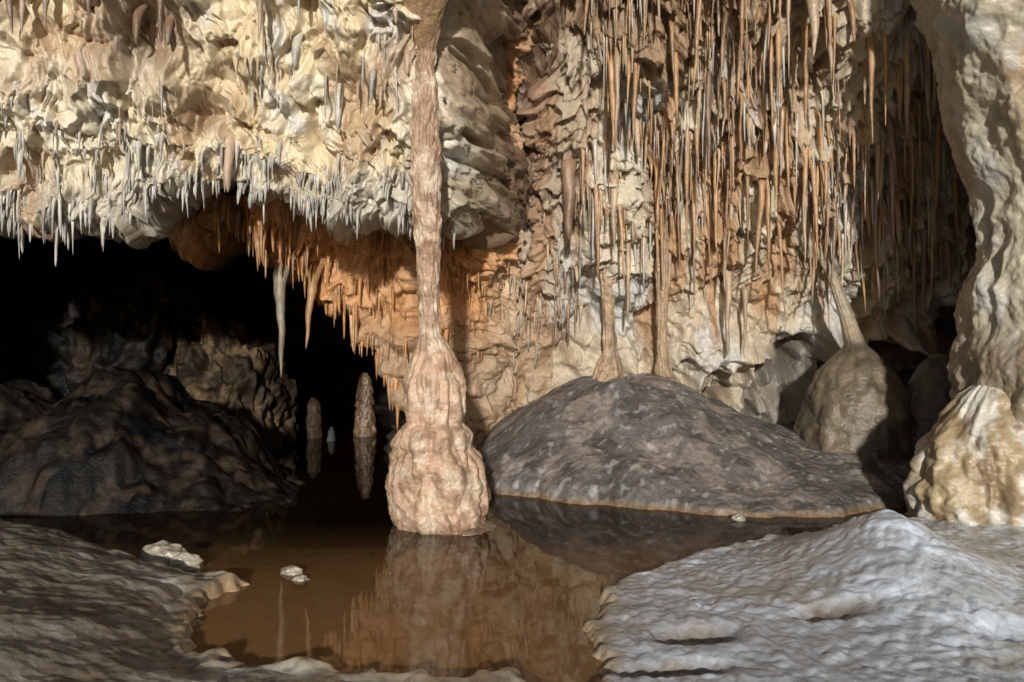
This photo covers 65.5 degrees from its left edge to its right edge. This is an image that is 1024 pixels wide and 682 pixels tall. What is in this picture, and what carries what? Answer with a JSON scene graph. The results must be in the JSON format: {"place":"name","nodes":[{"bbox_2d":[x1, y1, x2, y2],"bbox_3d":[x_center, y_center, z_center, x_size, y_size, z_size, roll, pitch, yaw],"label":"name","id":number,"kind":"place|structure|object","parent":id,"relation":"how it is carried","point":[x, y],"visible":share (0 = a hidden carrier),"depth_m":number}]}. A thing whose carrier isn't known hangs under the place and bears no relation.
{"place":"outdoors","nodes":[
{"label":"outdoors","id":0,"kind":"place"},
{"bbox_2d":[0,235,395,438],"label":"cave rear wall","id":1,"kind":"structure","parent":0,"point":[326,367],"depth_m":16.99},
{"bbox_2d":[24,184,247,254],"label":"side chamber roof","id":2,"kind":"structure","parent":1,"relation":"attached to","point":[86,244],"depth_m":13.96},
{"bbox_2d":[211,171,589,430],"bbox_3d":[-1.196,-0.486,9.449,4.256,3.153,2.276,0,0,0],"label":"stalactite cluster","id":3,"kind":"object","parent":2,"relation":"hanging from","point":[246,225],"visible":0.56,"depth_m":9.36},
{"bbox_2d":[0,0,559,248],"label":"flowstone curtain","id":4,"kind":"object","parent":1,"relation":"attached to","point":[79,63],"visible":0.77,"depth_m":7.24},
{"bbox_2d":[5,0,412,191],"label":"stalactite cluster","id":5,"kind":"object","parent":4,"relation":"hanging from","point":[139,12],"visible":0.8,"depth_m":6.99},
{"bbox_2d":[0,45,455,266],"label":"stalactite fringe","id":6,"kind":"object","parent":4,"relation":"hanging from","point":[129,171],"visible":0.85,"depth_m":7.40},
{"bbox_2d":[273,260,291,375],"bbox_3d":[-2.702,-0.374,9.528,0.294,1.608,0.564,0,0,0],"label":"stalactite","id":7,"kind":"object","parent":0,"point":[279,287],"visible":0.8,"depth_m":9.28},
{"bbox_2d":[305,262,324,346],"bbox_3d":[-2.322,-0.416,9.448,0.186,1.032,0.379,0,0,0],"label":"stalactite","id":8,"kind":"object","parent":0,"point":[315,270],"visible":1,"depth_m":9.29},
{"bbox_2d":[296,410,405,436],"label":"pool water","id":9,"kind":"structure","parent":0,"point":[341,423],"depth_m":15.83},
{"bbox_2d":[302,398,322,456],"bbox_3d":[-3.302,1.420,13.203,0.352,0.960,0.348,0,0,0],"label":"stalagmite","id":10,"kind":"object","parent":9,"relation":"in","point":[312,440],"visible":1,"depth_m":13.08},
{"bbox_2d":[324,427,337,459],"bbox_3d":[-2.909,1.640,12.802,0.214,0.520,0.201,0,0,0],"label":"stalagmite","id":11,"kind":"object","parent":9,"relation":"in","point":[331,452],"visible":1,"depth_m":12.74},
{"bbox_2d":[353,373,377,454],"bbox_3d":[-2.489,1.220,13.504,0.410,1.360,0.418,0,0,-41],"label":"stalagmite","id":12,"kind":"object","parent":9,"relation":"in","point":[365,429],"visible":1,"depth_m":13.37},
{"bbox_2d":[0,435,1023,681],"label":"cave floor","id":13,"kind":"structure","parent":0,"point":[884,595],"depth_m":4.49},
{"bbox_2d":[28,254,210,395],"bbox_3d":[-6.176,0.785,13.041,3.282,4.436,2.599,0,0,0],"label":"rock outcrop","id":14,"kind":"object","parent":13,"relation":"on","point":[147,314],"visible":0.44,"depth_m":12.17},
{"bbox_2d":[139,540,187,565],"bbox_3d":[-2.497,1.548,5.713,0.327,0.237,0.291,0,0,0],"label":"pool stone","id":15,"kind":"object","parent":13,"relation":"on","point":[165,551],"visible":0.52,"depth_m":5.64},
{"bbox_2d":[168,552,203,572],"bbox_3d":[-2.298,1.562,5.616,0.244,0.150,0.192,0,0,0],"label":"pool stone","id":16,"kind":"object","parent":13,"relation":"on","point":[187,562],"visible":0.82,"depth_m":5.57},
{"bbox_2d":[0,365,371,547],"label":"muddy boulders","id":17,"kind":"object","parent":13,"relation":"on","point":[114,453],"visible":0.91,"depth_m":7.76},
{"bbox_2d":[169,316,299,463],"bbox_3d":[-4.353,1.124,12.185,1.999,2.995,2.035,0,0,0],"label":"rock outcrop","id":18,"kind":"object","parent":13,"relation":"on","point":[231,367],"visible":0.53,"depth_m":11.72},
{"bbox_2d":[280,565,302,578],"bbox_3d":[-1.520,1.602,5.498,0.158,0.101,0.136,0,0,0],"label":"pool stone","id":19,"kind":"object","parent":13,"relation":"on","point":[290,572],"visible":0.81,"depth_m":5.46},
{"bbox_2d":[291,574,309,586],"bbox_3d":[-1.424,1.606,5.341,0.111,0.077,0.102,0,0,38],"label":"pool stone","id":20,"kind":"object","parent":13,"relation":"on","point":[302,580],"visible":1,"depth_m":5.31},
{"bbox_2d":[383,417,405,457],"bbox_3d":[-0.559,1.415,11.963,2.926,1.773,2.857,0,0,43],"label":"rock outcrop","id":21,"kind":"object","parent":13,"relation":"on","point":[387,448],"visible":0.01,"depth_m":11.70},
{"bbox_2d":[385,0,490,551],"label":"stalagnate column","id":22,"kind":"structure","parent":13,"relation":"on","point":[436,484],"depth_m":6.76},
{"bbox_2d":[439,521,496,541],"bbox_3d":[-0.428,1.620,6.850,0.595,0.150,0.633,0,0,0],"label":"mud ledge","id":23,"kind":"object","parent":13,"relation":"on","point":[482,531],"visible":0.5,"depth_m":6.60},
{"bbox_2d":[478,373,910,547],"bbox_3d":[2.400,1.720,9.000,7.800,2.640,4.600,0,0,0],"label":"rock mound","id":24,"kind":"object","parent":13,"relation":"on","point":[640,458],"visible":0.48,"depth_m":8.11},
{"bbox_2d":[591,262,624,381],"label":"cave column","id":25,"kind":"structure","parent":24,"relation":"on","point":[608,366],"depth_m":9.78},
{"bbox_2d":[652,232,680,382],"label":"cave column","id":26,"kind":"structure","parent":24,"relation":"on","point":[662,366],"depth_m":9.89},
{"bbox_2d":[793,239,913,459],"bbox_3d":[4.109,0.050,9.602,1.422,3.100,1.654,0,0,0],"label":"bell stalagmite","id":27,"kind":"object","parent":24,"relation":"on","point":[856,401],"visible":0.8,"depth_m":9.07},
{"bbox_2d":[731,513,745,522],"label":"pool stone","id":28,"kind":"object","parent":13,"relation":"on","point":[738,518],"visible":1,"depth_m":7.07},
{"bbox_2d":[906,354,951,452],"bbox_3d":[4.920,0.875,9.203,1.019,1.450,1.030,0,0,0],"label":"boulder","id":29,"kind":"object","parent":13,"relation":"on","point":[929,386],"visible":0.36,"depth_m":8.97},
{"bbox_2d":[903,383,1023,526],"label":"flowstone boulder","id":30,"kind":"object","parent":13,"relation":"on","point":[967,464],"visible":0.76,"depth_m":6.77},
{"bbox_2d":[910,0,1023,424],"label":"flowstone pillar","id":31,"kind":"structure","parent":30,"relation":"on","point":[976,47],"depth_m":7.02},
{"bbox_2d":[154,0,976,449],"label":"cave wall","id":32,"kind":"structure","parent":0,"point":[772,366],"depth_m":9.52},
{"bbox_2d":[554,0,961,355],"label":"stalactite cluster","id":33,"kind":"object","parent":32,"relation":"hanging from","point":[616,57],"visible":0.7,"depth_m":9.05}
]}

